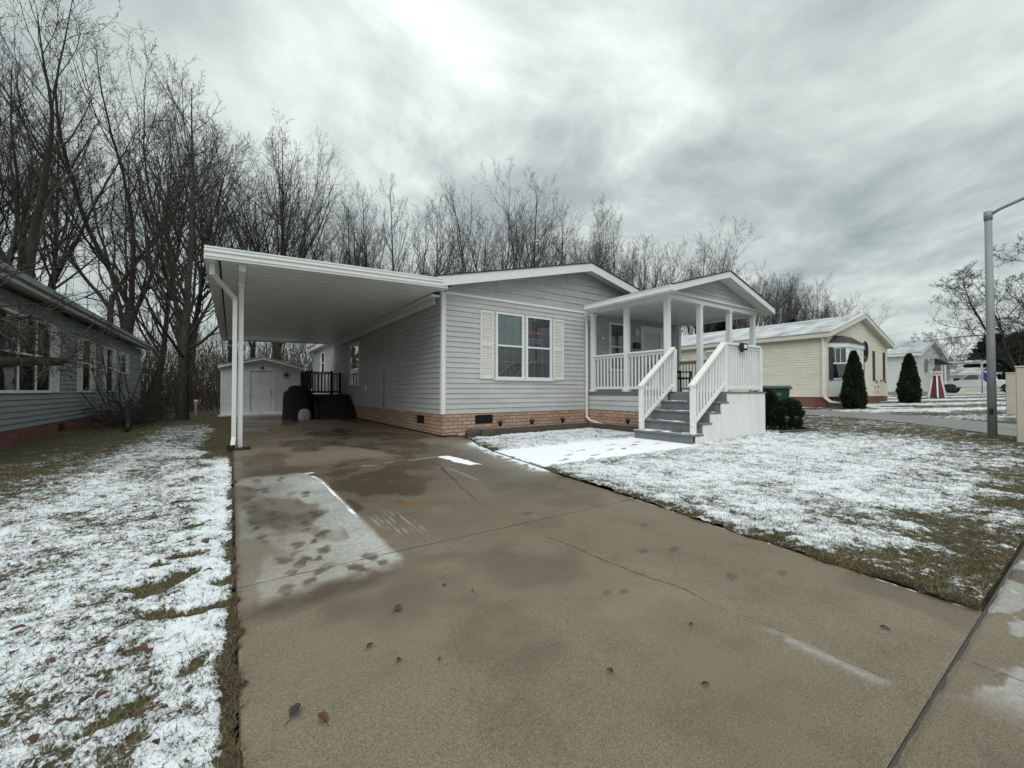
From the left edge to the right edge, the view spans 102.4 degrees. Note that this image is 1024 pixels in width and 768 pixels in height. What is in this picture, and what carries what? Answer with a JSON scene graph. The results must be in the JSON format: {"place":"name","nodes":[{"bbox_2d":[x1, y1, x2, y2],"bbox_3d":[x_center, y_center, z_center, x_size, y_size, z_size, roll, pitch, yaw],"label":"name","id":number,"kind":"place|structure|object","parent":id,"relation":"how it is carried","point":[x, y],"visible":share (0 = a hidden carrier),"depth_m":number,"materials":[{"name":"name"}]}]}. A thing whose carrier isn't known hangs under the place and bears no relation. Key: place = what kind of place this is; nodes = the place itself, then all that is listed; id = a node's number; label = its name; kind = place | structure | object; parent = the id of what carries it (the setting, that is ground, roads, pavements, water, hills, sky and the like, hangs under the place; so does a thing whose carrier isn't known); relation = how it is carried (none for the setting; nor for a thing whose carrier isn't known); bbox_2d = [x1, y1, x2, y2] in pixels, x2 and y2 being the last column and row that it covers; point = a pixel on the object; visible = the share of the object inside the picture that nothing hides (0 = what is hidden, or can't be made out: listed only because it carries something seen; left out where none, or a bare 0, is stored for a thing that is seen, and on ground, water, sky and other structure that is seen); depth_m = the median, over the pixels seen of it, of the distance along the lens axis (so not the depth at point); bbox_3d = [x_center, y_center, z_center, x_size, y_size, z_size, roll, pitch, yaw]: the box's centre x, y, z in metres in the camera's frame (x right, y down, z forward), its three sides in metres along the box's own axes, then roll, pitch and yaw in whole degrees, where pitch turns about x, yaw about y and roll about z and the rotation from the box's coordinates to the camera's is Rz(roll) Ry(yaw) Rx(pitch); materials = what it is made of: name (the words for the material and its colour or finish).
{"place":"outdoors","nodes":[
{"label":"outdoors","id":0,"kind":"place"},
{"bbox_2d":[0,412,255,767],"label":"lawn","id":1,"kind":"structure","parent":0,"point":[200,434],"depth_m":2.22,"materials":[{"name":"white plant"}]},
{"bbox_2d":[0,213,187,392],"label":"pruned tree","id":2,"kind":"object","parent":1,"relation":"on","point":[43,360],"visible":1,"depth_m":5.96,"materials":[{"name":"brown plant"}]},
{"bbox_2d":[74,389,182,433],"bbox_3d":[-12.672,0.941,13.925,2.601,1.548,9.752,1,-1,-39],"label":"brush heap","id":3,"kind":"object","parent":1,"relation":"on","point":[143,417],"visible":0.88,"depth_m":12.95,"materials":[{"name":"brown plant"}]},
{"bbox_2d":[70,342,210,425],"bbox_3d":[-12.847,-0.011,13.374,3.929,3.080,3.381,0,-1,9],"label":"bare shrub","id":4,"kind":"object","parent":1,"relation":"on","point":[101,394],"visible":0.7,"depth_m":13.83,"materials":[{"name":"brown plant"}]},
{"bbox_2d":[97,339,201,411],"bbox_3d":[-14.706,-0.202,16.186,3.964,3.611,4.606,0,-1,-16],"label":"bare shrub","id":5,"kind":"object","parent":1,"relation":"on","point":[154,377],"visible":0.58,"depth_m":16.04,"materials":[{"name":"brown plant"}]},
{"bbox_2d":[0,0,1023,391],"label":"sky","id":6,"kind":"structure","parent":0,"point":[867,144],"materials":[{"name":"grey"}]},
{"bbox_2d":[47,392,1023,767],"bbox_3d":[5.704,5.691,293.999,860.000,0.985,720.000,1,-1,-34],"label":"ground","id":7,"kind":"structure","parent":0,"point":[983,605],"depth_m":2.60,"materials":[{"name":"white plant"}]},
{"bbox_2d":[0,100,97,276],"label":"bare tree","id":8,"kind":"object","parent":7,"relation":"on","point":[3,237],"visible":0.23,"depth_m":22.73,"materials":[{"name":"brown plant"}]},
{"bbox_2d":[0,92,115,242],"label":"bare tree","id":9,"kind":"object","parent":7,"relation":"on","point":[47,141],"visible":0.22,"depth_m":31.02,"materials":[{"name":"brown plant"}]},
{"bbox_2d":[0,0,125,278],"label":"bare tree","id":10,"kind":"object","parent":7,"relation":"on","point":[42,203],"visible":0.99,"depth_m":16.06,"materials":[{"name":"brown plant"}]},
{"bbox_2d":[0,117,132,286],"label":"bare tree","id":11,"kind":"object","parent":7,"relation":"on","point":[66,247],"visible":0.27,"depth_m":35.04,"materials":[{"name":"brown plant"}]},
{"bbox_2d":[13,55,138,290],"bbox_3d":[-29.781,-9.776,27.736,7.322,23.138,5.503,0,-1,-15],"label":"bare tree","id":12,"kind":"object","parent":7,"relation":"on","point":[53,265],"visible":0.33,"depth_m":27.38,"materials":[{"name":"brown plant"}]},
{"bbox_2d":[0,18,152,264],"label":"bare tree","id":13,"kind":"object","parent":7,"relation":"on","point":[15,233],"visible":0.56,"depth_m":20.92,"materials":[{"name":"brown plant"}]},
{"bbox_2d":[0,260,155,447],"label":"house","id":14,"kind":"structure","parent":7,"relation":"on","point":[37,410],"depth_m":10.78,"materials":[{"name":"grey plastic"}]},
{"bbox_2d":[0,307,51,392],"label":"window","id":15,"kind":"structure","parent":14,"relation":"in","point":[10,382],"depth_m":9.39,"materials":[{"name":"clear glass"}]},
{"bbox_2d":[82,339,90,392],"bbox_3d":[-13.710,-0.580,13.256,0.078,1.710,0.944,1,-1,-34],"label":"window","id":16,"kind":"structure","parent":14,"relation":"in","point":[85,372],"depth_m":13.44,"materials":[{"name":"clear glass"}]},
{"bbox_2d":[0,65,182,289],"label":"bare tree","id":17,"kind":"object","parent":7,"relation":"on","point":[59,270],"visible":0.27,"depth_m":25.18,"materials":[{"name":"brown plant"}]},
{"bbox_2d":[68,178,144,316],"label":"bare tree","id":18,"kind":"object","parent":7,"relation":"on","point":[115,257],"visible":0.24,"depth_m":35.03,"materials":[{"name":"brown plant"}]},
{"bbox_2d":[0,0,237,334],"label":"bare tree","id":19,"kind":"object","parent":7,"relation":"on","point":[95,248],"visible":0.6,"depth_m":20.30,"materials":[{"name":"brown plant"}]},
{"bbox_2d":[0,102,251,321],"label":"bare tree","id":20,"kind":"object","parent":7,"relation":"on","point":[77,268],"visible":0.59,"depth_m":21.46,"materials":[{"name":"brown plant"}]},
{"bbox_2d":[73,130,224,407],"bbox_3d":[-22.600,-7.659,26.778,8.445,18.836,7.391,0,-1,5],"label":"bare tree","id":21,"kind":"object","parent":7,"relation":"on","point":[163,335],"visible":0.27,"depth_m":26.29,"materials":[{"name":"brown plant"}]},
{"bbox_2d":[67,21,247,411],"bbox_3d":[-18.686,-7.715,22.515,8.903,18.785,8.470,-1,-1,34],"label":"bare tree","id":22,"kind":"object","parent":7,"relation":"on","point":[179,324],"visible":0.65,"depth_m":22.36,"materials":[{"name":"brown plant"}]},
{"bbox_2d":[93,42,262,420],"bbox_3d":[-12.275,-5.507,15.877,4.734,14.170,5.443,-1,-1,44],"label":"bare tree","id":23,"kind":"object","parent":7,"relation":"on","point":[183,384],"visible":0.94,"depth_m":15.72,"materials":[{"name":"brown plant"}]},
{"bbox_2d":[116,165,240,353],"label":"bare tree","id":24,"kind":"object","parent":7,"relation":"on","point":[173,320],"visible":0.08,"depth_m":37.87,"materials":[{"name":"brown plant"}]},
{"bbox_2d":[45,237,313,412],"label":"thicket","id":25,"kind":"object","parent":7,"relation":"on","point":[197,382],"visible":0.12,"depth_m":25.07,"materials":[{"name":"brown plant"}]},
{"bbox_2d":[70,42,312,404],"bbox_3d":[-24.177,-9.935,31.309,13.177,23.664,16.489,1,-1,-42],"label":"bare tree","id":26,"kind":"object","parent":7,"relation":"on","point":[200,298],"visible":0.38,"depth_m":29.22,"materials":[{"name":"brown plant"}]},
{"bbox_2d":[140,92,303,361],"bbox_3d":[-22.238,-8.813,32.116,7.878,21.382,15.668,0,-1,-3],"label":"bare tree","id":27,"kind":"object","parent":7,"relation":"on","point":[230,342],"visible":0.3,"depth_m":28.97,"materials":[{"name":"brown plant"}]},
{"bbox_2d":[196,165,323,357],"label":"bare tree","id":28,"kind":"object","parent":7,"relation":"on","point":[252,232],"visible":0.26,"depth_m":29.43,"materials":[{"name":"brown plant"}]},
{"bbox_2d":[217,356,305,416],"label":"shed","id":29,"kind":"structure","parent":7,"relation":"on","point":[267,384],"depth_m":19.03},
{"bbox_2d":[250,371,273,412],"bbox_3d":[-11.575,0.359,19.075,0.920,1.930,0.090,1,-1,-34],"label":"door","id":30,"kind":"structure","parent":29,"relation":"in","point":[261,382],"depth_m":19.08,"materials":[{"name":"white plastic"}]},
{"bbox_2d":[178,125,352,263],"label":"bare tree","id":31,"kind":"object","parent":7,"relation":"on","point":[288,247],"visible":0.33,"depth_m":34.77,"materials":[{"name":"brown plant"}]},
{"bbox_2d":[183,148,358,260],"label":"bare tree","id":32,"kind":"object","parent":7,"relation":"on","point":[294,182],"visible":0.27,"depth_m":40.95,"materials":[{"name":"brown plant"}]},
{"bbox_2d":[193,107,354,359],"bbox_3d":[-16.939,-9.295,29.697,8.736,22.263,9.982,-1,-1,41],"label":"bare tree","id":33,"kind":"object","parent":7,"relation":"on","point":[283,208],"visible":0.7,"depth_m":29.96,"materials":[{"name":"brown plant"}]},
{"bbox_2d":[199,120,352,359],"bbox_3d":[-15.035,-7.190,26.560,8.463,17.857,8.052,1,-1,-30],"label":"bare tree","id":34,"kind":"object","parent":7,"relation":"on","point":[278,250],"visible":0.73,"depth_m":26.32,"materials":[{"name":"brown plant"}]},
{"bbox_2d":[270,197,359,265],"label":"bare tree","id":35,"kind":"object","parent":7,"relation":"on","point":[330,237],"visible":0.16,"depth_m":43.66,"materials":[{"name":"brown plant"}]},
{"bbox_2d":[278,183,395,268],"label":"bare tree","id":36,"kind":"object","parent":7,"relation":"on","point":[359,251],"visible":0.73,"depth_m":28.63,"materials":[{"name":"brown plant"}]},
{"bbox_2d":[289,198,397,269],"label":"bare tree","id":37,"kind":"object","parent":7,"relation":"on","point":[380,241],"visible":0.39,"depth_m":33.64,"materials":[{"name":"brown plant"}]},
{"bbox_2d":[327,180,408,271],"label":"bare tree","id":38,"kind":"object","parent":7,"relation":"on","point":[362,231],"visible":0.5,"depth_m":33.50,"materials":[{"name":"brown plant"}]},
{"bbox_2d":[327,206,440,275],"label":"bare tree","id":39,"kind":"object","parent":7,"relation":"on","point":[412,265],"visible":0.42,"depth_m":38.77,"materials":[{"name":"brown plant"}]},
{"bbox_2d":[346,175,425,271],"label":"bare tree","id":40,"kind":"object","parent":7,"relation":"on","point":[393,264],"visible":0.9,"depth_m":32.06,"materials":[{"name":"brown plant"}]},
{"bbox_2d":[380,197,482,273],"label":"bare tree","id":41,"kind":"object","parent":7,"relation":"on","point":[425,229],"visible":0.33,"depth_m":47.06,"materials":[{"name":"brown plant"}]},
{"bbox_2d":[400,225,469,276],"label":"bare tree","id":42,"kind":"object","parent":7,"relation":"on","point":[448,260],"visible":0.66,"depth_m":33.53,"materials":[{"name":"brown plant"}]},
{"bbox_2d":[413,224,470,276],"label":"bare tree","id":43,"kind":"object","parent":7,"relation":"on","point":[447,248],"visible":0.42,"depth_m":35.38,"materials":[{"name":"brown plant"}]},
{"bbox_2d":[403,197,486,275],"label":"bare tree","id":44,"kind":"object","parent":7,"relation":"on","point":[442,253],"visible":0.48,"depth_m":42.22,"materials":[{"name":"brown plant"}]},
{"bbox_2d":[429,175,509,272],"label":"bare tree","id":45,"kind":"object","parent":7,"relation":"on","point":[468,247],"visible":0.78,"depth_m":35.93,"materials":[{"name":"grey plant"}]},
{"bbox_2d":[441,208,545,271],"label":"bare tree","id":46,"kind":"object","parent":7,"relation":"on","point":[493,244],"visible":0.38,"depth_m":47.37,"materials":[{"name":"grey plant"}]},
{"bbox_2d":[307,262,682,437],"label":"house","id":47,"kind":"structure","parent":7,"relation":"on","point":[462,355],"depth_m":11.54,"materials":[{"name":"grey plastic"}]},
{"bbox_2d":[348,340,359,385],"bbox_3d":[-6.483,-0.817,16.950,0.096,1.790,1.624,1,-1,-34],"label":"window","id":48,"kind":"structure","parent":47,"relation":"in","point":[354,347],"depth_m":16.95,"materials":[{"name":"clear glass"}]},
{"bbox_2d":[495,311,524,379],"bbox_3d":[-0.057,-1.004,10.977,0.919,1.760,0.096,1,-1,-34],"label":"window","id":49,"kind":"structure","parent":47,"relation":"in","point":[509,330],"depth_m":11.02,"materials":[{"name":"clear glass"}]},
{"bbox_2d":[528,328,544,344],"bbox_3d":[0.673,-1.339,11.523,0.620,0.470,0.009,1,-1,-34],"label":"window sign","id":50,"kind":"object","parent":47,"relation":"attached to","point":[538,341],"visible":1,"depth_m":11.52,"materials":[{"name":"red paper"}]},
{"bbox_2d":[525,315,552,379],"bbox_3d":[0.749,-0.994,11.525,0.919,1.760,0.096,1,-1,-34],"label":"window","id":51,"kind":"structure","parent":47,"relation":"in","point":[538,357],"depth_m":11.59,"materials":[{"name":"clear glass"}]},
{"bbox_2d":[609,322,630,371],"bbox_3d":[3.505,-1.192,13.402,1.024,1.560,0.096,1,-1,-34],"label":"window","id":52,"kind":"structure","parent":47,"relation":"in","point":[615,329],"depth_m":13.37,"materials":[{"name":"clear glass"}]},
{"bbox_2d":[640,326,663,391],"bbox_3d":[4.878,-0.852,14.340,1.250,2.230,0.110,1,-1,-34],"label":"door","id":53,"kind":"structure","parent":47,"relation":"in","point":[652,338],"depth_m":14.33,"materials":[{"name":"white glass"}]},
{"bbox_2d":[448,157,562,271],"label":"bare tree","id":54,"kind":"object","parent":7,"relation":"on","point":[508,257],"visible":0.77,"depth_m":36.04,"materials":[{"name":"brown plant"}]},
{"bbox_2d":[482,198,564,267],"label":"bare tree","id":55,"kind":"object","parent":7,"relation":"on","point":[515,242],"visible":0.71,"depth_m":44.00,"materials":[{"name":"grey plant"}]},
{"bbox_2d":[495,422,589,434],"bbox_3d":[0.759,1.194,10.847,3.571,0.200,0.140,1,-1,-35],"label":"landscape timber","id":56,"kind":"object","parent":7,"relation":"on","point":[522,429],"visible":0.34,"depth_m":10.76,"materials":[{"name":"brown wood"}]},
{"bbox_2d":[501,166,610,267],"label":"bare tree","id":57,"kind":"object","parent":7,"relation":"on","point":[537,202],"visible":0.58,"depth_m":48.28,"materials":[{"name":"grey plant"}]},
{"bbox_2d":[528,198,593,265],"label":"bare tree","id":58,"kind":"object","parent":7,"relation":"on","point":[562,248],"visible":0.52,"depth_m":46.24,"materials":[{"name":"grey plant"}]},
{"bbox_2d":[521,198,620,274],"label":"bare tree","id":59,"kind":"object","parent":7,"relation":"on","point":[597,260],"visible":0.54,"depth_m":37.69,"materials":[{"name":"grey plant"}]},
{"bbox_2d":[561,193,635,278],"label":"bare tree","id":60,"kind":"object","parent":7,"relation":"on","point":[603,240],"visible":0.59,"depth_m":40.53,"materials":[{"name":"brown plant"}]},
{"bbox_2d":[589,212,636,286],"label":"bare tree","id":61,"kind":"object","parent":7,"relation":"on","point":[612,243],"visible":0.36,"depth_m":45.41,"materials":[{"name":"brown plant"}]},
{"bbox_2d":[592,423,638,431],"bbox_3d":[2.905,1.196,10.945,0.140,0.200,2.030,1,-1,-35],"label":"landscape timber","id":62,"kind":"object","parent":7,"relation":"on","point":[626,428],"visible":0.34,"depth_m":11.02,"materials":[{"name":"brown wood"}]},
{"bbox_2d":[606,234,669,289],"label":"bare tree","id":63,"kind":"object","parent":7,"relation":"on","point":[644,264],"visible":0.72,"depth_m":49.54,"materials":[{"name":"brown plant"}]},
{"bbox_2d":[615,241,670,289],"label":"bare tree","id":64,"kind":"object","parent":7,"relation":"on","point":[656,265],"visible":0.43,"depth_m":67.44,"materials":[{"name":"brown plant"}]},
{"bbox_2d":[629,241,689,289],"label":"bare tree","id":65,"kind":"object","parent":7,"relation":"on","point":[672,274],"visible":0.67,"depth_m":48.15,"materials":[{"name":"brown plant"}]},
{"bbox_2d":[584,270,775,443],"bbox_3d":[4.993,-0.847,11.812,6.140,4.495,4.260,1,-1,-34],"label":"porch","id":66,"kind":"object","parent":7,"relation":"on","point":[697,411],"visible":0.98,"depth_m":10.38,"materials":[{"name":"grey paint"}]},
{"bbox_2d":[664,216,749,334],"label":"bare tree","id":67,"kind":"object","parent":7,"relation":"on","point":[725,252],"visible":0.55,"depth_m":56.68,"materials":[{"name":"brown plant"}]},
{"bbox_2d":[676,221,761,329],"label":"bare tree","id":68,"kind":"object","parent":7,"relation":"on","point":[720,257],"visible":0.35,"depth_m":63.87,"materials":[{"name":"brown plant"}]},
{"bbox_2d":[681,232,762,335],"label":"bare tree","id":69,"kind":"object","parent":7,"relation":"on","point":[711,325],"visible":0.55,"depth_m":51.76,"materials":[{"name":"brown plant"}]},
{"bbox_2d":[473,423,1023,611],"bbox_3d":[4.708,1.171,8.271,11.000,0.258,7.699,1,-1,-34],"label":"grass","id":70,"kind":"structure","parent":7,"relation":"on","point":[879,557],"depth_m":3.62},
{"bbox_2d":[733,270,790,328],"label":"bare tree","id":71,"kind":"object","parent":7,"relation":"on","point":[739,323],"visible":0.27,"depth_m":59.84,"materials":[{"name":"brown plant"}]},
{"bbox_2d":[753,388,783,428],"bbox_3d":[6.631,0.649,10.808,0.899,1.180,0.913,0,-1,27],"label":"bush","id":72,"kind":"object","parent":7,"relation":"on","point":[771,402],"visible":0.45,"depth_m":10.49,"materials":[{"name":"green plant"}]},
{"bbox_2d":[763,386,792,400],"bbox_3d":[8.148,0.631,12.804,0.880,1.147,0.740,0,-1,27],"label":"wheelie bin","id":73,"kind":"object","parent":7,"relation":"on","point":[782,392],"visible":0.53,"depth_m":12.46,"materials":[{"name":"green plastic"}]},
{"bbox_2d":[757,271,806,324],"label":"bare tree","id":74,"kind":"object","parent":7,"relation":"on","point":[782,315],"visible":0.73,"depth_m":67.11,"materials":[{"name":"brown plant"}]},
{"bbox_2d":[758,273,806,325],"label":"bare tree","id":75,"kind":"object","parent":7,"relation":"on","point":[792,278],"visible":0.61,"depth_m":68.28,"materials":[{"name":"brown plant"}]},
{"bbox_2d":[767,397,805,429],"bbox_3d":[7.054,0.777,10.615,0.866,0.910,0.904,1,-1,-34],"label":"bush","id":76,"kind":"object","parent":7,"relation":"on","point":[790,407],"visible":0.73,"depth_m":10.35,"materials":[{"name":"green plant"}]},
{"bbox_2d":[681,313,911,408],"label":"house","id":77,"kind":"structure","parent":7,"relation":"on","point":[806,361],"depth_m":20.30,"materials":[{"name":"beige"}]},
{"bbox_2d":[833,347,847,379],"bbox_3d":[14.972,-0.954,18.934,0.743,1.490,0.100,0,-1,14],"label":"window","id":78,"kind":"structure","parent":77,"relation":"in","point":[840,354],"depth_m":18.93,"materials":[{"name":"white glass"}]},
{"bbox_2d":[767,279,827,323],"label":"bare tree","id":79,"kind":"object","parent":7,"relation":"on","point":[800,305],"visible":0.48,"depth_m":68.96,"materials":[{"name":"brown plant"}]},
{"bbox_2d":[839,350,868,408],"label":"arborvitae","id":80,"kind":"object","parent":7,"relation":"on","point":[853,394],"visible":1,"depth_m":17.69,"materials":[{"name":"green plant"}]},
{"bbox_2d":[895,353,922,402],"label":"arborvitae","id":81,"kind":"object","parent":7,"relation":"on","point":[909,389],"visible":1,"depth_m":21.56,"materials":[{"name":"green plant"}]},
{"bbox_2d":[887,338,950,395],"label":"house","id":82,"kind":"structure","parent":7,"relation":"on","point":[918,349],"depth_m":31.55,"materials":[{"name":"white"}]},
{"bbox_2d":[927,366,946,397],"bbox_3d":[27.828,-0.123,27.019,0.947,2.056,0.961,1,-1,-34],"label":"lighthouse ornament","id":83,"kind":"object","parent":7,"relation":"on","point":[936,388],"visible":1,"depth_m":26.84,"materials":[{"name":"red paint"}]},
{"bbox_2d":[911,329,983,374],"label":"bare tree","id":84,"kind":"object","parent":7,"relation":"on","point":[954,352],"visible":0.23,"depth_m":49.54,"materials":[{"name":"brown plant"}]},
{"bbox_2d":[943,353,985,392],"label":"house","id":85,"kind":"structure","parent":7,"relation":"on","point":[946,372],"depth_m":43.45,"materials":[{"name":"grey"}]},
{"bbox_2d":[913,232,1023,372],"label":"bare tree","id":86,"kind":"object","parent":7,"relation":"on","point":[1011,363],"visible":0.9,"depth_m":28.98,"materials":[{"name":"brown plant"}]},
{"bbox_2d":[943,374,1005,392],"bbox_3d":[45.500,-0.071,40.069,2.030,1.892,5.720,1,-1,-34],"label":"car","id":87,"kind":"object","parent":7,"relation":"on","point":[970,380],"visible":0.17,"depth_m":39.83,"materials":[{"name":"white paint"}]},
{"bbox_2d":[950,367,1004,391],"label":"house","id":88,"kind":"structure","parent":7,"relation":"on","point":[959,376],"depth_m":54.47,"materials":[{"name":"beige"}]},
{"bbox_2d":[964,333,1005,367],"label":"evergreen tree","id":89,"kind":"object","parent":7,"relation":"on","point":[980,350],"visible":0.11,"depth_m":56.35,"materials":[{"name":"green plant"}]},
{"bbox_2d":[983,197,1023,439],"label":"street lamp","id":90,"kind":"object","parent":7,"relation":"on","point":[992,429],"visible":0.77,"depth_m":8.43,"materials":[{"name":"grey metal"}]},
{"bbox_2d":[983,331,1023,390],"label":"evergreen tree","id":91,"kind":"object","parent":7,"relation":"on","point":[1006,368],"visible":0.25,"depth_m":51.45,"materials":[{"name":"green plant"}]},
{"bbox_2d":[1005,372,1015,413],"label":"utility pillar","id":92,"kind":"structure","parent":7,"relation":"on","point":[1010,393],"depth_m":13.91,"materials":[{"name":"beige paint"}]},
{"bbox_2d":[1014,366,1023,441],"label":"utility pillar","id":93,"kind":"structure","parent":7,"relation":"on","point":[1019,373],"depth_m":7.95,"materials":[{"name":"beige paint"}]},
{"bbox_2d":[495,438,699,466],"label":"walkway","id":94,"kind":"structure","parent":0,"point":[543,456],"depth_m":7.49,"materials":[{"name":"white snow"}]},
{"bbox_2d":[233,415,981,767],"bbox_3d":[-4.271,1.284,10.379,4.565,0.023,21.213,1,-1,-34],"label":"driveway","id":95,"kind":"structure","parent":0,"point":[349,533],"depth_m":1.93,"materials":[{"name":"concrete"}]},
{"bbox_2d":[282,385,312,418],"bbox_3d":[-8.410,0.712,16.149,1.083,1.320,0.752,1,-1,-34],"label":"grill","id":96,"kind":"object","parent":95,"relation":"on","point":[297,399],"visible":0.91,"depth_m":15.84,"materials":[{"name":"black fabric"}]},
{"bbox_2d":[204,245,443,447],"bbox_3d":[-6.869,-0.482,13.436,4.541,3.620,13.070,1,-1,-34],"label":"carport","id":97,"kind":"object","parent":95,"relation":"on","point":[260,297],"visible":0.94,"depth_m":9.51,"materials":[{"name":"white metal"}]},
{"bbox_2d":[300,370,353,419],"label":"side deck","id":98,"kind":"structure","parent":95,"relation":"on","point":[331,405],"depth_m":16.76,"materials":[{"name":"brown wood"}]},
{"bbox_2d":[803,409,1016,435],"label":"neighbour driveway","id":99,"kind":"structure","parent":0,"point":[1003,428],"depth_m":12.17,"materials":[{"name":"grey concrete"}]},
{"bbox_2d":[888,546,1023,767],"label":"sidewalk","id":100,"kind":"structure","parent":0,"point":[971,715],"depth_m":1.46,"materials":[{"name":"concrete"}]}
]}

